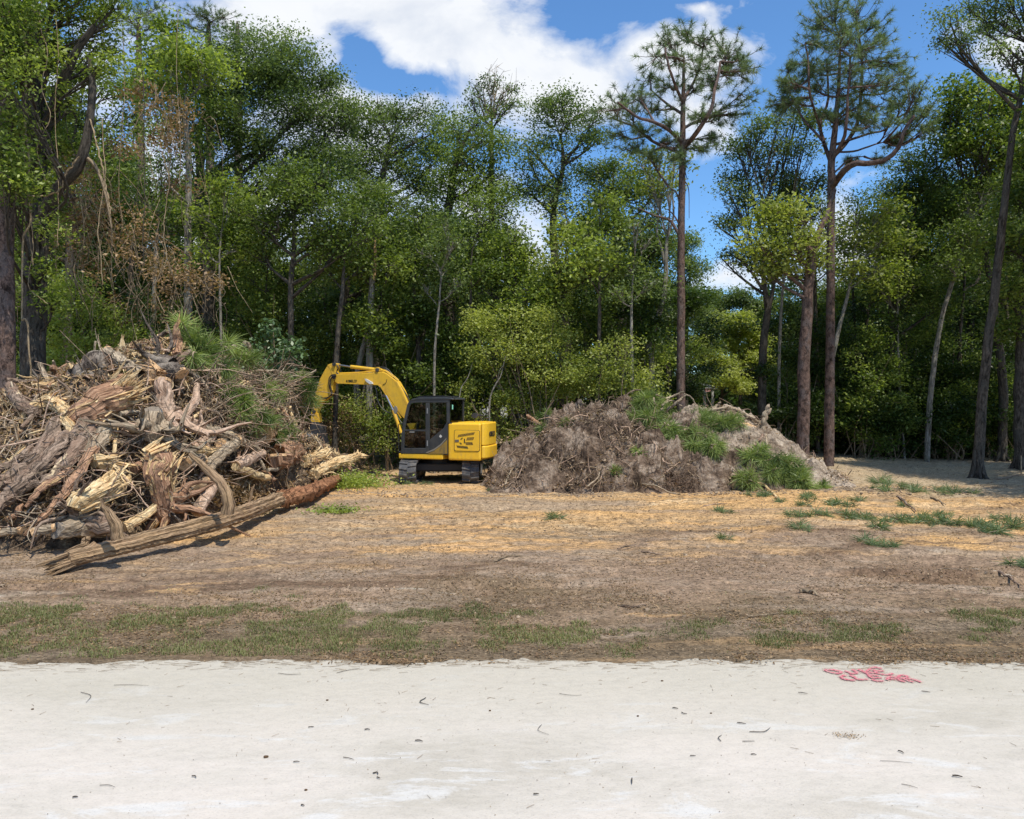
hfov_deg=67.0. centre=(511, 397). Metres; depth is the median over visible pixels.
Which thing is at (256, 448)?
log
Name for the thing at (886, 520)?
pine sprig
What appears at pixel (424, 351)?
understorey bush
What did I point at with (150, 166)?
woodland tree
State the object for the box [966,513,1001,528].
pine sprig
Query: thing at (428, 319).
woodland tree
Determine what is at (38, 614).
grass
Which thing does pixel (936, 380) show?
understorey bush
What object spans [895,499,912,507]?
pine sprig
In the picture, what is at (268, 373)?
branch
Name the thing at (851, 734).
bark crumbs
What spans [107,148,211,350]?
slim tree
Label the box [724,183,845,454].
oak tree
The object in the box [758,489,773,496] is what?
pine sprig
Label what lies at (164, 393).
log
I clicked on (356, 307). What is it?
woodland tree
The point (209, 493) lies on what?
log
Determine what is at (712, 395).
stump
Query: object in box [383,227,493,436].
oak tree
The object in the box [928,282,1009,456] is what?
understorey bush
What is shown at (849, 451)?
understorey bush
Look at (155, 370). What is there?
shard
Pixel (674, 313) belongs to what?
woodland tree
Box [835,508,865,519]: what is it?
pine sprig
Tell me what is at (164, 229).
vine
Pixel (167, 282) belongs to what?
understorey bush
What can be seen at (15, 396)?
log
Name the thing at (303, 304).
woodland tree
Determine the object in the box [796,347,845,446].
understorey bush
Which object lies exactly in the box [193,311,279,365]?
understorey bush
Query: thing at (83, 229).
vine
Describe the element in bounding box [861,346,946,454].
understorey bush
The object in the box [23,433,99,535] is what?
uprooted root
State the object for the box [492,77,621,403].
oak tree
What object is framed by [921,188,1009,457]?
slim tree
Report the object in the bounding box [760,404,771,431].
root
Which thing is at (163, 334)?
broken root
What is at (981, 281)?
woodland tree
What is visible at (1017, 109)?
oak tree
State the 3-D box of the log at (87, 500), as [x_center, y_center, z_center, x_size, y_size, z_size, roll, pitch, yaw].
[-6.914,1.529,13.009,0.593,0.840,1.138,0,0,26]
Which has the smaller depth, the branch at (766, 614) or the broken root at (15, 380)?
the branch at (766, 614)
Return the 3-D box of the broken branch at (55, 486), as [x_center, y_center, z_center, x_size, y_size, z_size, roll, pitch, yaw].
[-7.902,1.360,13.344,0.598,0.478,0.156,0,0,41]
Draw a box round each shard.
[1,445,25,474]
[16,374,41,378]
[19,412,26,423]
[32,382,48,386]
[113,500,129,507]
[128,352,144,358]
[136,357,166,386]
[176,438,187,458]
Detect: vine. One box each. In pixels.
[19,26,33,265]
[21,11,31,399]
[28,211,47,303]
[32,156,79,196]
[36,0,50,178]
[54,19,58,246]
[65,1,75,156]
[73,167,84,294]
[89,119,111,213]
[97,118,105,284]
[118,28,124,222]
[142,71,144,265]
[154,151,169,312]
[176,9,180,184]
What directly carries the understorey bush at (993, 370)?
on the ground at (572, 583)
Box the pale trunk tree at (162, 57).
[109,0,256,366]
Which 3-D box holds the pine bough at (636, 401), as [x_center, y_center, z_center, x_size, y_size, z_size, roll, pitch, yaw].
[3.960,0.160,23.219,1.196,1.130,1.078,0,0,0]
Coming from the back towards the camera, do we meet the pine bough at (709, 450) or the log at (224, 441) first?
the pine bough at (709, 450)
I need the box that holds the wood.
[60,251,965,417]
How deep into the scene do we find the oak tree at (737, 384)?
47.51 m
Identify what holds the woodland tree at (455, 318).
on the ground at (572, 583)
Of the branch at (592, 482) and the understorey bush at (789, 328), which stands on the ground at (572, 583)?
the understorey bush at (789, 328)
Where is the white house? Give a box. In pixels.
[425,382,506,417]
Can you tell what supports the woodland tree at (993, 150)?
on the ground at (572, 583)
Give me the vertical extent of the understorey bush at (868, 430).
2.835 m
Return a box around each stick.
[26,429,44,435]
[112,428,118,452]
[119,409,139,415]
[145,346,169,351]
[183,408,208,429]
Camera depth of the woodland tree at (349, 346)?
46.28 m
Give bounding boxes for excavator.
[304,363,496,483]
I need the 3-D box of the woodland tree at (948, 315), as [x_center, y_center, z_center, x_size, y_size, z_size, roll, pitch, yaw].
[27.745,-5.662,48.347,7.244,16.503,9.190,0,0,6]
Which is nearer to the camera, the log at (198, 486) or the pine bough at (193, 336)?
the log at (198, 486)
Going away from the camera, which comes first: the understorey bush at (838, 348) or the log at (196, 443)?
the log at (196, 443)
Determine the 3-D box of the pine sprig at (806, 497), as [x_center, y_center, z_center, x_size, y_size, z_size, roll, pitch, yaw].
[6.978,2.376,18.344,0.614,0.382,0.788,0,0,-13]
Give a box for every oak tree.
[12,4,172,371]
[131,26,269,374]
[164,7,378,322]
[212,147,396,420]
[296,168,449,452]
[302,83,471,446]
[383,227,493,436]
[415,101,537,419]
[449,214,588,438]
[457,58,532,438]
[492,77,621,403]
[522,193,617,408]
[564,147,695,393]
[659,227,719,405]
[688,335,757,406]
[689,283,786,406]
[700,84,859,421]
[703,309,782,409]
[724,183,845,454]
[732,328,797,406]
[815,181,926,398]
[837,119,992,456]
[898,165,1023,462]
[900,60,1023,461]
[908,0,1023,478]
[951,122,1023,469]
[999,64,1023,150]
[999,127,1023,299]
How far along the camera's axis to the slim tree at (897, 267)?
30.50 m
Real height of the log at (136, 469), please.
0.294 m
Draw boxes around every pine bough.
[163,308,248,364]
[180,343,211,374]
[189,339,233,365]
[201,350,245,385]
[214,375,263,412]
[224,342,271,372]
[226,383,262,431]
[243,402,284,440]
[253,371,289,406]
[269,424,290,452]
[278,368,323,404]
[278,418,300,440]
[299,389,325,414]
[533,406,552,425]
[533,420,546,437]
[554,416,573,426]
[606,463,623,476]
[623,403,667,430]
[627,388,660,412]
[628,444,645,456]
[630,388,668,418]
[651,417,703,441]
[652,402,675,413]
[663,408,693,420]
[669,419,705,441]
[678,434,706,453]
[685,425,724,448]
[687,405,718,418]
[693,436,731,462]
[694,410,735,434]
[715,409,750,434]
[730,464,764,492]
[734,439,772,469]
[751,447,802,482]
[758,459,793,488]
[774,454,813,486]
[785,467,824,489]
[815,477,834,488]
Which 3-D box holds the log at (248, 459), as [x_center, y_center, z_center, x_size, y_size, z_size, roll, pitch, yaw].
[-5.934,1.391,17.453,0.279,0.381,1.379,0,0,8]
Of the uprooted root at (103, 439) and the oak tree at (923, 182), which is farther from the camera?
the oak tree at (923, 182)
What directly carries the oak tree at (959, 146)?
on the ground at (572, 583)
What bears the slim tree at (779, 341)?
on the ground at (572, 583)
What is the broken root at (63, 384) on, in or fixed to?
on the wood splinters
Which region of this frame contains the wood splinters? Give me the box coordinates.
[0,336,351,538]
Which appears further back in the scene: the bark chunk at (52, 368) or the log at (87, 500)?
the bark chunk at (52, 368)
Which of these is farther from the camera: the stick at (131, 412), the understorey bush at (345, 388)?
the understorey bush at (345, 388)
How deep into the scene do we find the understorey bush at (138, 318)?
29.84 m
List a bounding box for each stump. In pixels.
[30,469,109,548]
[31,347,146,405]
[50,518,109,538]
[63,357,152,425]
[78,404,213,461]
[118,310,188,399]
[135,436,250,536]
[255,422,283,450]
[262,440,304,471]
[574,399,582,408]
[701,383,714,406]
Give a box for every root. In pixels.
[0,416,62,490]
[0,430,69,513]
[0,444,33,472]
[6,372,66,383]
[20,408,42,428]
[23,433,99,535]
[24,465,74,507]
[25,423,96,491]
[57,379,74,395]
[68,416,90,442]
[73,374,108,379]
[84,425,116,451]
[146,349,191,364]
[157,329,168,338]
[708,406,759,423]
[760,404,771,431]
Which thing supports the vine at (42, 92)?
hanging from the vine hung tree at (30, 65)
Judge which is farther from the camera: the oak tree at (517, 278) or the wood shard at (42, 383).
the oak tree at (517, 278)
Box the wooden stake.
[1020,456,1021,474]
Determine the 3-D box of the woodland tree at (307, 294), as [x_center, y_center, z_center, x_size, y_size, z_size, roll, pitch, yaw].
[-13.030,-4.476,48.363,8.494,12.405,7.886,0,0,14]
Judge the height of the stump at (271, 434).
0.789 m
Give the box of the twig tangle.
[0,327,347,553]
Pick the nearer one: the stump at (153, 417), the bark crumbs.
the bark crumbs
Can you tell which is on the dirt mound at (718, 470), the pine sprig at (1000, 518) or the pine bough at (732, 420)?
the pine bough at (732, 420)
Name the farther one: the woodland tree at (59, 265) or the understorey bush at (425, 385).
the woodland tree at (59, 265)
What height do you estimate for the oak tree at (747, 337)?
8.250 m
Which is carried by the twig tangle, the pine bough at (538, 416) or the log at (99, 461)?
the log at (99, 461)
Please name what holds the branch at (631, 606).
on the ground at (572, 583)
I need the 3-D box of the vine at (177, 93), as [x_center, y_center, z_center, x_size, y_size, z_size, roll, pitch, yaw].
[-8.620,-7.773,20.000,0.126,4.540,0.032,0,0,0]
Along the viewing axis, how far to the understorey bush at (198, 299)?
31.06 m
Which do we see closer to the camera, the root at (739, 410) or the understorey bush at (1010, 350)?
the root at (739, 410)
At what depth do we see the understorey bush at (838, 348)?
33.48 m
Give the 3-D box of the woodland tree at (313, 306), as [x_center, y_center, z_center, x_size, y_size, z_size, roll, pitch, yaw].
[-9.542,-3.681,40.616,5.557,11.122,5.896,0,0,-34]
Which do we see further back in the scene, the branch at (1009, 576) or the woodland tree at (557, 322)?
the woodland tree at (557, 322)
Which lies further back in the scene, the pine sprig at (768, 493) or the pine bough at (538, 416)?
the pine bough at (538, 416)
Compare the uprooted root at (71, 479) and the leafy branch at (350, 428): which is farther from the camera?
the leafy branch at (350, 428)
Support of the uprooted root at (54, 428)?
attached to the twig tangle
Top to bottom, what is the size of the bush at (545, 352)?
5.907 m
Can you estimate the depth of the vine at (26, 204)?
18.00 m
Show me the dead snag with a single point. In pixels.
(361, 352)
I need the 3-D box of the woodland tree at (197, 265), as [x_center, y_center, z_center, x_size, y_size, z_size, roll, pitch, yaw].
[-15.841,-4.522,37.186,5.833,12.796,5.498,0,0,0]
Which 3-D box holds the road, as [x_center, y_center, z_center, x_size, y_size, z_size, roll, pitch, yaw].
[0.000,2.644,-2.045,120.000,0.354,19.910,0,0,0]
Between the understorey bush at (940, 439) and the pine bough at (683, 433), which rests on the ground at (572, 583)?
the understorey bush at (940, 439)
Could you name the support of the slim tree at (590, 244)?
on the ground at (572, 583)
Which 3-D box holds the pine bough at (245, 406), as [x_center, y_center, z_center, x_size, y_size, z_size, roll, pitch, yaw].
[-6.130,0.196,17.469,0.991,1.205,1.170,0,0,0]
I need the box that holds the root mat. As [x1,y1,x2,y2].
[480,392,851,493]
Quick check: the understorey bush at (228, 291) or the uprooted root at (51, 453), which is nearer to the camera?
the uprooted root at (51, 453)
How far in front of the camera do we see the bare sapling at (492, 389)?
25.58 m
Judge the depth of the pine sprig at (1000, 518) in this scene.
15.57 m
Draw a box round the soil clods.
[0,406,1022,624]
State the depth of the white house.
56.00 m
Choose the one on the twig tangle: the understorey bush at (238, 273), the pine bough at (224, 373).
the pine bough at (224, 373)
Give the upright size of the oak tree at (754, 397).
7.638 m
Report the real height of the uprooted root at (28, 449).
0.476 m
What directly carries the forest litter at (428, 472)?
on the ground at (572, 583)
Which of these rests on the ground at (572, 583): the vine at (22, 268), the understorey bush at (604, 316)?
the understorey bush at (604, 316)
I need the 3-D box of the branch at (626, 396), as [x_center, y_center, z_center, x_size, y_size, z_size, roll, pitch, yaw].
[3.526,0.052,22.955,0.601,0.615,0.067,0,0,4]
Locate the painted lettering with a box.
[822,666,921,682]
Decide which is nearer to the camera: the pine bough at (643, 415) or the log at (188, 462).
the log at (188, 462)
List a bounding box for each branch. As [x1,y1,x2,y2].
[28,394,71,438]
[37,362,48,380]
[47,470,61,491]
[93,470,131,476]
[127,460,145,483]
[188,370,213,397]
[243,340,254,366]
[247,369,298,375]
[249,350,311,407]
[251,386,266,409]
[257,435,266,470]
[266,466,282,471]
[286,394,311,422]
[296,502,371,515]
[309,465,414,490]
[329,421,372,432]
[493,555,526,561]
[526,414,541,424]
[587,472,599,486]
[617,604,645,607]
[621,389,640,409]
[641,550,661,554]
[642,483,680,494]
[655,391,684,399]
[666,395,685,409]
[748,612,778,616]
[752,433,764,447]
[765,485,779,498]
[799,588,817,594]
[896,495,915,511]
[997,570,1020,585]
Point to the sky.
(393, 45)
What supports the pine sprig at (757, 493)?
on the ground at (572, 583)
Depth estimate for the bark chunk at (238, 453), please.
17.28 m
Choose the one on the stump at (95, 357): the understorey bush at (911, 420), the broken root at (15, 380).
the broken root at (15, 380)
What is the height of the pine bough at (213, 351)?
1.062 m
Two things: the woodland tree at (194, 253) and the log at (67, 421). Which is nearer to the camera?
the log at (67, 421)
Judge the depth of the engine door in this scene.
22.80 m
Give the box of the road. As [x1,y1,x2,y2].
[0,658,1023,818]
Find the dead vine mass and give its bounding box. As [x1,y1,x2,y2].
[15,70,252,361]
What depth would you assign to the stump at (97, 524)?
12.72 m
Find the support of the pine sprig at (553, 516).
on the ground at (572, 583)
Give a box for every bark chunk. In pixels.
[5,503,23,521]
[43,380,54,389]
[49,365,56,373]
[196,471,204,480]
[237,447,240,456]
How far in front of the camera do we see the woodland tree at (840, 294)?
36.15 m
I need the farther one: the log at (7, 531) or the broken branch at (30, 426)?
the broken branch at (30, 426)
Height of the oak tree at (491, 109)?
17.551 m
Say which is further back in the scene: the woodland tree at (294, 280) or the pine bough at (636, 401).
the woodland tree at (294, 280)
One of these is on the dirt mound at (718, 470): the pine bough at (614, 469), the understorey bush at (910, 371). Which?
the pine bough at (614, 469)
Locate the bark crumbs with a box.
[833,731,865,739]
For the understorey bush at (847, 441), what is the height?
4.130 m
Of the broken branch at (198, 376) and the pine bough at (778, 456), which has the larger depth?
the pine bough at (778, 456)
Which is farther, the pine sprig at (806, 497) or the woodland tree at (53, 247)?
the woodland tree at (53, 247)
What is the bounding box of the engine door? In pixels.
[454,430,479,451]
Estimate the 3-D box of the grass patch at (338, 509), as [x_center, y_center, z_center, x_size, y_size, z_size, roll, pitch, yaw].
[-3.789,2.429,17.038,1.724,0.223,1.351,0,0,0]
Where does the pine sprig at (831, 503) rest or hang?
on the ground at (572, 583)
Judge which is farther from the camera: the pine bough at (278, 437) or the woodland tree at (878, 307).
the woodland tree at (878, 307)
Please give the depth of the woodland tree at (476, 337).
34.09 m
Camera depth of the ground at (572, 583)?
11.10 m
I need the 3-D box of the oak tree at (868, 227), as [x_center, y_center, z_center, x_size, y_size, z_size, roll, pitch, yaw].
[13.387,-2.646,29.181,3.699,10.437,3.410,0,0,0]
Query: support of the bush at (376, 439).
on the ground at (572, 583)
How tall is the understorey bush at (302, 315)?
6.173 m
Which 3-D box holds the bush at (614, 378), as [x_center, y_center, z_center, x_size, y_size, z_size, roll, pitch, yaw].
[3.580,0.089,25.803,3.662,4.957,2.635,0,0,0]
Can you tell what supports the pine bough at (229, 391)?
on the twig tangle
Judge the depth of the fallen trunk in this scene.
13.29 m
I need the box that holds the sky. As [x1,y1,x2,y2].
[18,0,1023,377]
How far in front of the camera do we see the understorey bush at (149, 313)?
27.10 m
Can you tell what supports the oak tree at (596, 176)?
on the ground at (572, 583)
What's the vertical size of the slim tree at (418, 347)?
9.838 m
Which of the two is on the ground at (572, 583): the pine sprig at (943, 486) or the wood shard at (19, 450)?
the pine sprig at (943, 486)
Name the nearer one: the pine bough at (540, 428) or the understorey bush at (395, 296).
the pine bough at (540, 428)
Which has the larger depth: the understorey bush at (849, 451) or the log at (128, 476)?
the understorey bush at (849, 451)
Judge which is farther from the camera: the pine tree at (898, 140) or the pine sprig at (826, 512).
the pine tree at (898, 140)
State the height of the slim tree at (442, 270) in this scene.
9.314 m
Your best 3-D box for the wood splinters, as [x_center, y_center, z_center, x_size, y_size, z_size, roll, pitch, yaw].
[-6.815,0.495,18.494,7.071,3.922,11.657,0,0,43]
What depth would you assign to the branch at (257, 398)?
19.00 m
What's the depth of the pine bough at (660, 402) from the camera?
22.98 m
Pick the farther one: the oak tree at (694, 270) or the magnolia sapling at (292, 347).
the oak tree at (694, 270)
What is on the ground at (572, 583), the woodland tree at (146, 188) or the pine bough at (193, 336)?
the woodland tree at (146, 188)
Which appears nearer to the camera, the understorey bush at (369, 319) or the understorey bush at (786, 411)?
the understorey bush at (369, 319)
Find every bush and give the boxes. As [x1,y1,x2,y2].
[14,210,24,356]
[15,271,58,307]
[16,268,157,373]
[16,347,75,391]
[95,303,173,344]
[111,239,198,332]
[117,284,219,363]
[168,279,238,349]
[181,257,281,403]
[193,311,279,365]
[210,254,313,374]
[225,271,311,408]
[242,301,352,446]
[263,325,353,442]
[286,320,364,443]
[294,362,365,453]
[297,300,399,464]
[304,397,372,471]
[321,388,406,471]
[322,303,410,470]
[347,331,430,453]
[349,326,426,462]
[357,269,447,459]
[376,296,466,431]
[380,354,470,433]
[401,323,502,419]
[403,367,496,420]
[428,335,504,420]
[443,300,619,445]
[508,275,593,414]
[560,279,670,401]
[565,286,629,406]
[565,325,672,408]
[579,254,671,405]
[607,257,689,411]
[617,314,707,411]
[729,299,835,452]
[741,345,851,438]
[749,273,848,385]
[750,363,822,444]
[757,385,823,438]
[766,345,854,443]
[782,320,853,448]
[794,298,912,456]
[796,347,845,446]
[810,376,866,452]
[811,320,916,460]
[818,362,907,457]
[820,343,874,451]
[823,356,925,457]
[834,427,872,455]
[835,387,913,454]
[835,398,944,458]
[841,389,924,456]
[851,368,962,458]
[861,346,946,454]
[881,300,949,458]
[881,388,967,458]
[896,354,977,448]
[900,354,952,457]
[905,378,972,458]
[905,396,1008,460]
[908,317,994,456]
[912,384,997,459]
[915,344,1011,459]
[917,374,996,459]
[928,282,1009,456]
[932,437,1008,457]
[943,353,1014,457]
[957,369,1014,457]
[970,294,1014,453]
[970,339,1014,451]
[972,385,1013,460]
[986,375,1012,457]
[991,390,1012,453]
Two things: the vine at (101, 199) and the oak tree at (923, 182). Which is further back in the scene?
the oak tree at (923, 182)
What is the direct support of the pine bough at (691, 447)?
on the dirt mound at (718, 470)
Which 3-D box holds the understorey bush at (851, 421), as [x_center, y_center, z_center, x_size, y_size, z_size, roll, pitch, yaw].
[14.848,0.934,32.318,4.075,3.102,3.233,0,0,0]
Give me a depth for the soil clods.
13.79 m
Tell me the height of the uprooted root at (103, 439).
0.623 m
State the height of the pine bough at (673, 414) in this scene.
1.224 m
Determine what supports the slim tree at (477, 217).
on the ground at (572, 583)
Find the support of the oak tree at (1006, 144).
on the ground at (572, 583)
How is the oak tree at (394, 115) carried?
on the ground at (572, 583)
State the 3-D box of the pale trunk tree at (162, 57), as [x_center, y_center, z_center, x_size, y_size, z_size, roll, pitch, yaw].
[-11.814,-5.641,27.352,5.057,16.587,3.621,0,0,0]
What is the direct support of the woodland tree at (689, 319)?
on the ground at (572, 583)
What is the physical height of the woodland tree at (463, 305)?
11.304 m
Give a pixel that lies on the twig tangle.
(223, 403)
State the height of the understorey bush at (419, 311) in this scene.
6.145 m
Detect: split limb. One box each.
[299,445,332,467]
[308,450,367,479]
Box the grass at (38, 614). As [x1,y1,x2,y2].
[0,585,1023,658]
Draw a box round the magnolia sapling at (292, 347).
[241,318,308,409]
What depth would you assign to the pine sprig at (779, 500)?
18.05 m
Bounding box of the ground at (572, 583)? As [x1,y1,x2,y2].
[0,399,1023,664]
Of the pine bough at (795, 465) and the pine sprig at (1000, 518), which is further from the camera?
the pine bough at (795, 465)
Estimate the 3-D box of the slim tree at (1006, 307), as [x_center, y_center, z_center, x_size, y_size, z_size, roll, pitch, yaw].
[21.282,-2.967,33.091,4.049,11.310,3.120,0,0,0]
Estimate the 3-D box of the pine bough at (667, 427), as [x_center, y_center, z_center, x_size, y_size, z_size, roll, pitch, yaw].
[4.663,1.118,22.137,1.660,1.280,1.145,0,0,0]
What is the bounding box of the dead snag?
[353,238,376,429]
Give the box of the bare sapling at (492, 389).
[459,359,504,420]
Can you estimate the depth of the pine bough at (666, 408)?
24.59 m
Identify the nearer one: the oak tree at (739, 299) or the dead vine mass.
the dead vine mass
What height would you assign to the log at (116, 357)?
0.698 m
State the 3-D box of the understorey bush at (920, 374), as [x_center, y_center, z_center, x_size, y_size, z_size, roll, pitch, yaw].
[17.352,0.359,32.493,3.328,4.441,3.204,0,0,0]
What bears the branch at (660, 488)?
on the ground at (572, 583)
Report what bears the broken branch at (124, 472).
on the twig tangle
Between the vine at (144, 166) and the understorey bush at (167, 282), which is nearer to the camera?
the vine at (144, 166)
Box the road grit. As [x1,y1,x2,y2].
[11,662,1022,815]
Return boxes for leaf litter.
[483,405,850,487]
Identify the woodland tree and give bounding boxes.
[12,78,115,347]
[13,118,140,363]
[15,94,90,362]
[15,145,164,371]
[17,99,118,392]
[48,184,198,371]
[53,170,153,345]
[57,142,167,324]
[81,153,193,324]
[95,183,198,344]
[126,173,219,344]
[128,169,257,323]
[157,187,243,327]
[178,199,287,362]
[215,218,270,379]
[221,247,326,384]
[224,231,319,414]
[257,246,368,404]
[259,236,329,421]
[279,226,363,426]
[317,236,400,433]
[320,229,358,360]
[335,235,435,386]
[361,213,481,381]
[384,222,442,390]
[420,203,500,387]
[421,207,534,417]
[436,246,502,353]
[458,232,535,415]
[466,222,539,426]
[478,244,581,428]
[511,264,612,401]
[518,294,558,413]
[522,250,574,406]
[540,253,656,404]
[543,287,645,406]
[578,247,695,409]
[607,230,695,372]
[608,284,749,407]
[611,263,661,374]
[634,285,728,398]
[636,284,731,407]
[761,295,867,395]
[781,283,866,391]
[790,276,903,394]
[835,212,951,385]
[839,302,921,374]
[857,203,980,384]
[864,162,1014,385]
[896,169,1021,386]
[910,182,986,357]
[934,117,1023,254]
[955,157,1019,339]
[956,165,1023,351]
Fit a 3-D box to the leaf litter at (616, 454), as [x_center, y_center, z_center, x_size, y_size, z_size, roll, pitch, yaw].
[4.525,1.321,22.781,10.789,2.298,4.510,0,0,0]
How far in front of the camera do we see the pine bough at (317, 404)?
21.67 m
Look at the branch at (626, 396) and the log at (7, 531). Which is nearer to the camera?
the log at (7, 531)
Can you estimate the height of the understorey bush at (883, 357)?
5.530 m
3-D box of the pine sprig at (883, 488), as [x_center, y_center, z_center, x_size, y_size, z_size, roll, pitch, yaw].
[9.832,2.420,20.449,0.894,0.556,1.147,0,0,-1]
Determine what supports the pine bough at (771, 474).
on the dirt mound at (718, 470)
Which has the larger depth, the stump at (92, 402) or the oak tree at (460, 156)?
the oak tree at (460, 156)
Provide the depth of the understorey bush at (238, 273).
29.29 m
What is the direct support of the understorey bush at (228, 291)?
on the ground at (572, 583)
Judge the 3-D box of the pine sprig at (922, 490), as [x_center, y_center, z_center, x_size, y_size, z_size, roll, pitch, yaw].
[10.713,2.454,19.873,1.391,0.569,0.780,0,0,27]
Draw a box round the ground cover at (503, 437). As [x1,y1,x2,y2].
[295,408,1012,467]
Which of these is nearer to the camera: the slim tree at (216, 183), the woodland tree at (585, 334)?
the slim tree at (216, 183)
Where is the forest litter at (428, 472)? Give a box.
[314,417,838,477]
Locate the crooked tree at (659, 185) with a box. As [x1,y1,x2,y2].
[614,130,706,391]
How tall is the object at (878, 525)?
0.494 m
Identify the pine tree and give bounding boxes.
[0,0,15,411]
[102,0,176,312]
[173,0,243,310]
[219,21,249,332]
[588,16,767,412]
[763,0,944,466]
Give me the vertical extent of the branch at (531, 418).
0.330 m
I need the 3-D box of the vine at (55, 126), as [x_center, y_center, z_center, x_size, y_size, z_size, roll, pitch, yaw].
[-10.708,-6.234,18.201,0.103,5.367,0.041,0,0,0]
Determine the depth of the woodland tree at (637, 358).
50.51 m
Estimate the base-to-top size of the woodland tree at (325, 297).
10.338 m
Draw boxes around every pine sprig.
[542,510,567,519]
[710,503,737,513]
[711,532,734,541]
[742,490,766,497]
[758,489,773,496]
[771,494,788,502]
[776,508,817,517]
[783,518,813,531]
[791,508,835,518]
[794,499,815,506]
[796,492,821,502]
[799,490,817,495]
[809,505,854,519]
[821,495,850,506]
[829,496,859,506]
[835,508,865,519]
[847,492,867,501]
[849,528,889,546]
[850,509,879,519]
[858,513,898,521]
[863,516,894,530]
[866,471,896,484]
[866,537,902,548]
[868,479,896,491]
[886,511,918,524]
[894,480,914,486]
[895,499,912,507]
[897,481,922,491]
[901,510,935,524]
[907,483,954,495]
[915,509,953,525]
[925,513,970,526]
[926,509,956,515]
[929,483,958,491]
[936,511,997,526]
[946,484,985,494]
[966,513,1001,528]
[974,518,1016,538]
[983,511,1023,521]
[996,554,1023,567]
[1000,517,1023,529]
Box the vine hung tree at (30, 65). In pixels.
[0,0,147,397]
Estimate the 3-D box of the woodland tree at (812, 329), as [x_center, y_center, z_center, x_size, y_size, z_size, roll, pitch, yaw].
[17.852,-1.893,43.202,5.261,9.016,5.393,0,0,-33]
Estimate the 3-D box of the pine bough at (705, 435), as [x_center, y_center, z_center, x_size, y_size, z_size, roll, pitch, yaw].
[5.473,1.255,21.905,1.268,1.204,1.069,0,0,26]
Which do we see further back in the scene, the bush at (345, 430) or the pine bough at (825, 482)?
the bush at (345, 430)
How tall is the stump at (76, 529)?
0.419 m
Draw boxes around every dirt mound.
[480,394,784,493]
[671,403,855,489]
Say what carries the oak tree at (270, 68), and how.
on the ground at (572, 583)
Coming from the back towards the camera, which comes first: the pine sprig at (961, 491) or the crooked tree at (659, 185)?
the crooked tree at (659, 185)
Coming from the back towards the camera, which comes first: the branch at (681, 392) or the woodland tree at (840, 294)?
the woodland tree at (840, 294)
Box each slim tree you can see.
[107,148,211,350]
[165,166,273,345]
[213,191,319,360]
[283,184,390,455]
[334,229,423,468]
[372,192,459,434]
[393,199,478,472]
[429,179,511,420]
[550,186,644,401]
[582,202,683,401]
[747,171,825,430]
[777,193,873,453]
[817,186,890,450]
[856,205,950,458]
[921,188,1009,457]
[967,203,1023,454]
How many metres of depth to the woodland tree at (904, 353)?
42.49 m
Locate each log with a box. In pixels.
[0,527,22,536]
[4,381,41,417]
[30,387,73,418]
[30,523,55,536]
[60,416,75,431]
[66,463,130,515]
[90,452,142,487]
[102,346,145,377]
[112,376,251,441]
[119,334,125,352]
[120,473,131,493]
[122,504,156,531]
[130,460,142,473]
[171,314,182,357]
[175,477,210,491]
[177,453,207,470]
[183,382,199,415]
[189,446,217,455]
[191,435,208,445]
[191,484,217,516]
[205,425,260,451]
[205,434,242,474]
[215,437,229,446]
[230,449,266,468]
[231,463,271,480]
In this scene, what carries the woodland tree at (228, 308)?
on the ground at (572, 583)
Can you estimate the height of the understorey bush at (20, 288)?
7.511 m
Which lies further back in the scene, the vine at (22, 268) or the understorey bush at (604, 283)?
the understorey bush at (604, 283)
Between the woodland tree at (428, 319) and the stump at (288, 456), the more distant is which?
the woodland tree at (428, 319)
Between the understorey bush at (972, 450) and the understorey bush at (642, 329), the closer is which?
the understorey bush at (642, 329)
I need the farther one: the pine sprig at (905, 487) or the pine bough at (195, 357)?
the pine sprig at (905, 487)
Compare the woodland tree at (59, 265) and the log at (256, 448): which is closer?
the log at (256, 448)
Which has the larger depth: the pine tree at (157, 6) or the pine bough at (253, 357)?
the pine tree at (157, 6)
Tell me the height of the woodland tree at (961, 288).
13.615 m
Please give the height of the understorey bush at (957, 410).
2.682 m
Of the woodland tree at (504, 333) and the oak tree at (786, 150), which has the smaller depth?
the oak tree at (786, 150)
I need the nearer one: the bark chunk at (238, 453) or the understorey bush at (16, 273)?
the bark chunk at (238, 453)
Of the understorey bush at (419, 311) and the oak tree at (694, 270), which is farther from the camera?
the oak tree at (694, 270)
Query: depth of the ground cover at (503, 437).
32.13 m

